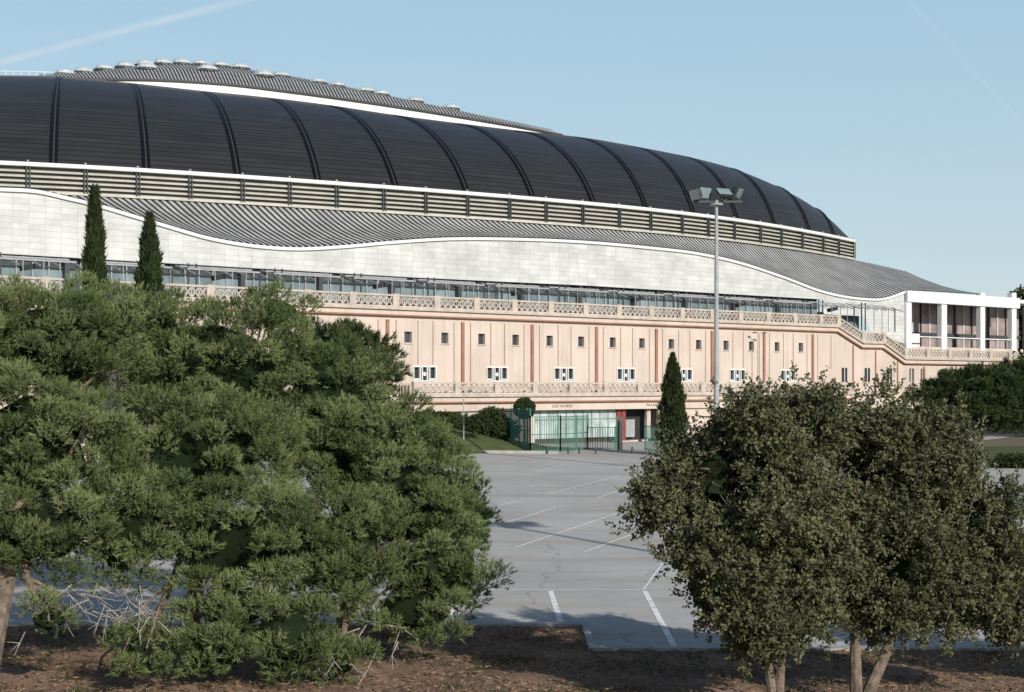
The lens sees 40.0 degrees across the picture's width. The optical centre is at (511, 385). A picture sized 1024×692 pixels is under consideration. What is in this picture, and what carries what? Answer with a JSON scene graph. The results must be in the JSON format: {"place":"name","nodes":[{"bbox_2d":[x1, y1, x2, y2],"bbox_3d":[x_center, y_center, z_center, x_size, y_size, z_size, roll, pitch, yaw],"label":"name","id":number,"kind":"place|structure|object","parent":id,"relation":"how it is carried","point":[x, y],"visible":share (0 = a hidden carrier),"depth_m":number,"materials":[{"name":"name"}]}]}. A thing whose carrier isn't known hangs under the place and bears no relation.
{"place":"outdoors","nodes":[
{"label":"outdoors","id":0,"kind":"place"},
{"bbox_2d":[0,0,1023,340],"label":"sky","id":1,"kind":"structure","parent":0,"point":[901,122],"materials":[{"name":"blue"}]},
{"bbox_2d":[1,455,1023,645],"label":"parking lot","id":2,"kind":"structure","parent":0,"point":[562,560],"depth_m":42.47,"materials":[{"name":"grey asphalt"}]},
{"bbox_2d":[78,182,111,460],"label":"cypress tree","id":3,"kind":"object","parent":2,"relation":"on","point":[94,257],"visible":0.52,"depth_m":96.61,"materials":[{"name":"green plant"}]},
{"bbox_2d":[128,210,168,458],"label":"cypress tree","id":4,"kind":"object","parent":2,"relation":"on","point":[149,271],"visible":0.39,"depth_m":96.55,"materials":[{"name":"green plant"}]},
{"bbox_2d":[293,315,504,560],"bbox_3d":[-3.789,1.641,44.062,7.106,7.918,3.940,0,0,13],"label":"pine tree","id":5,"kind":"object","parent":2,"relation":"on","point":[374,339],"visible":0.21,"depth_m":43.78,"materials":[{"name":"green plant"}]},
{"bbox_2d":[14,464,1022,645],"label":"parking markings","id":6,"kind":"object","parent":2,"relation":"on","point":[669,637],"visible":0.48,"depth_m":36.33,"materials":[{"name":"paint"}]},
{"bbox_2d":[688,186,744,412],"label":"floodlight mast","id":7,"kind":"object","parent":2,"relation":"on","point":[699,193],"visible":0.88,"depth_m":87.89,"materials":[{"name":"metal"}]},
{"bbox_2d":[902,354,1023,474],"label":"pine tree","id":8,"kind":"object","parent":2,"relation":"on","point":[995,394],"visible":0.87,"depth_m":86.56,"materials":[{"name":"green plant"}]},
{"bbox_2d":[968,451,1023,468],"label":"shrub","id":9,"kind":"object","parent":2,"relation":"on","point":[1009,460],"visible":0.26,"depth_m":93.39,"materials":[{"name":"green plant"}]},
{"bbox_2d":[462,434,1023,458],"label":"pavement","id":10,"kind":"structure","parent":0,"point":[638,448],"depth_m":118.83,"materials":[{"name":"concrete"}]},
{"bbox_2d":[112,389,580,461],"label":"grass bank","id":11,"kind":"structure","parent":10,"relation":"on","point":[479,442],"depth_m":115.41,"materials":[{"name":"green plant"}]},
{"bbox_2d":[425,407,471,431],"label":"hedge","id":12,"kind":"object","parent":11,"relation":"on","point":[456,419],"visible":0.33,"depth_m":119.81,"materials":[{"name":"green plant"}]},
{"bbox_2d":[467,405,521,440],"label":"hedge","id":13,"kind":"object","parent":11,"relation":"on","point":[493,421],"visible":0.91,"depth_m":119.80,"materials":[{"name":"green plant"}]},
{"bbox_2d":[463,390,472,438],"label":"street lamp","id":14,"kind":"object","parent":10,"relation":"on","point":[463,410],"visible":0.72,"depth_m":116.10,"materials":[{"name":"metal"}]},
{"bbox_2d":[481,450,558,453],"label":"kerb wall","id":15,"kind":"structure","parent":10,"relation":"on","point":[520,452],"depth_m":113.44,"materials":[{"name":"concrete"}]},
{"bbox_2d":[512,397,535,418],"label":"topiary bush","id":16,"kind":"object","parent":10,"relation":"on","point":[524,403],"visible":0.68,"depth_m":119.42,"materials":[{"name":"green plant"}]},
{"bbox_2d":[498,407,615,450],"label":"fence","id":17,"kind":"object","parent":10,"relation":"on","point":[515,425],"visible":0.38,"depth_m":118.30,"materials":[{"name":"green metal"}]},
{"bbox_2d":[616,416,664,453],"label":"gate","id":18,"kind":"structure","parent":10,"relation":"on","point":[618,435],"depth_m":116.66,"materials":[{"name":"metal"}]},
{"bbox_2d":[654,351,689,452],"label":"cypress tree","id":19,"kind":"object","parent":10,"relation":"on","point":[672,411],"visible":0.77,"depth_m":110.16,"materials":[{"name":"green plant"}]},
{"bbox_2d":[753,332,765,379],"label":"street lamp","id":20,"kind":"object","parent":10,"relation":"on","point":[759,352],"visible":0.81,"depth_m":147.52,"materials":[{"name":"metal"}]},
{"bbox_2d":[593,429,1023,684],"bbox_3d":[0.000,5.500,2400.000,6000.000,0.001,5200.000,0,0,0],"label":"ground","id":21,"kind":"structure","parent":0,"point":[1014,441],"depth_m":140.70,"materials":[{"name":"brown soil"}]},
{"bbox_2d":[0,626,599,691],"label":"soil bed","id":22,"kind":"object","parent":21,"relation":"on","point":[532,676],"visible":0.56,"depth_m":26.93,"materials":[{"name":"brown soil"}]},
{"bbox_2d":[0,268,200,663],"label":"pine tree","id":23,"kind":"object","parent":22,"relation":"on","point":[44,428],"visible":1,"depth_m":24.96,"materials":[{"name":"green plant"}]},
{"bbox_2d":[57,277,356,688],"bbox_3d":[-6.405,1.563,28.152,5.965,8.075,9.174,0,0,-13],"label":"pine tree","id":24,"kind":"object","parent":22,"relation":"on","point":[208,369],"visible":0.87,"depth_m":25.90,"materials":[{"name":"green plant"}]},
{"bbox_2d":[253,329,517,686],"bbox_3d":[-2.607,2.193,27.820,5.501,6.814,6.170,0,0,0],"label":"pine tree","id":25,"kind":"object","parent":22,"relation":"on","point":[389,493],"visible":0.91,"depth_m":27.18,"materials":[{"name":"green plant"}]},
{"bbox_2d":[0,628,1022,691],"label":"grass tufts","id":26,"kind":"object","parent":22,"relation":"on","point":[445,664],"visible":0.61,"depth_m":26.98,"materials":[{"name":"brown plant"}]},
{"bbox_2d":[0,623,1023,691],"bbox_3d":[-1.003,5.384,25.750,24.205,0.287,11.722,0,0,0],"label":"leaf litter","id":27,"kind":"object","parent":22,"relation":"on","point":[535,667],"visible":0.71,"depth_m":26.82,"materials":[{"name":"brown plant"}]},
{"bbox_2d":[0,58,1023,458],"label":"sports arena","id":28,"kind":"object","parent":21,"relation":"on","point":[496,262],"visible":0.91,"depth_m":144.58,"materials":[{"name":"paint"}]},
{"bbox_2d":[8,622,1022,651],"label":"kerb","id":29,"kind":"structure","parent":21,"relation":"on","point":[588,635],"depth_m":28.94,"materials":[{"name":"concrete"}]},
{"bbox_2d":[590,650,1023,691],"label":"soil bed","id":30,"kind":"object","parent":21,"relation":"on","point":[693,684],"visible":0.71,"depth_m":26.57,"materials":[{"name":"brown soil"}]},
{"bbox_2d":[604,360,870,691],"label":"holm oak tree","id":31,"kind":"object","parent":30,"relation":"on","point":[758,540],"visible":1,"depth_m":22.26,"materials":[{"name":"green plant"}]},
{"bbox_2d":[814,362,1023,691],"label":"holm oak tree","id":32,"kind":"object","parent":30,"relation":"on","point":[943,539],"visible":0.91,"depth_m":23.35,"materials":[{"name":"green plant"}]},
{"bbox_2d":[1009,284,1023,368],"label":"distant trees","id":33,"kind":"object","parent":21,"relation":"on","point":[1019,292],"visible":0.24,"depth_m":214.04,"materials":[{"name":"green plant"}]},
{"bbox_2d":[983,446,1023,461],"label":"grass lawn","id":34,"kind":"structure","parent":0,"point":[993,451],"depth_m":118.83,"materials":[{"name":"green plant"}]}
]}

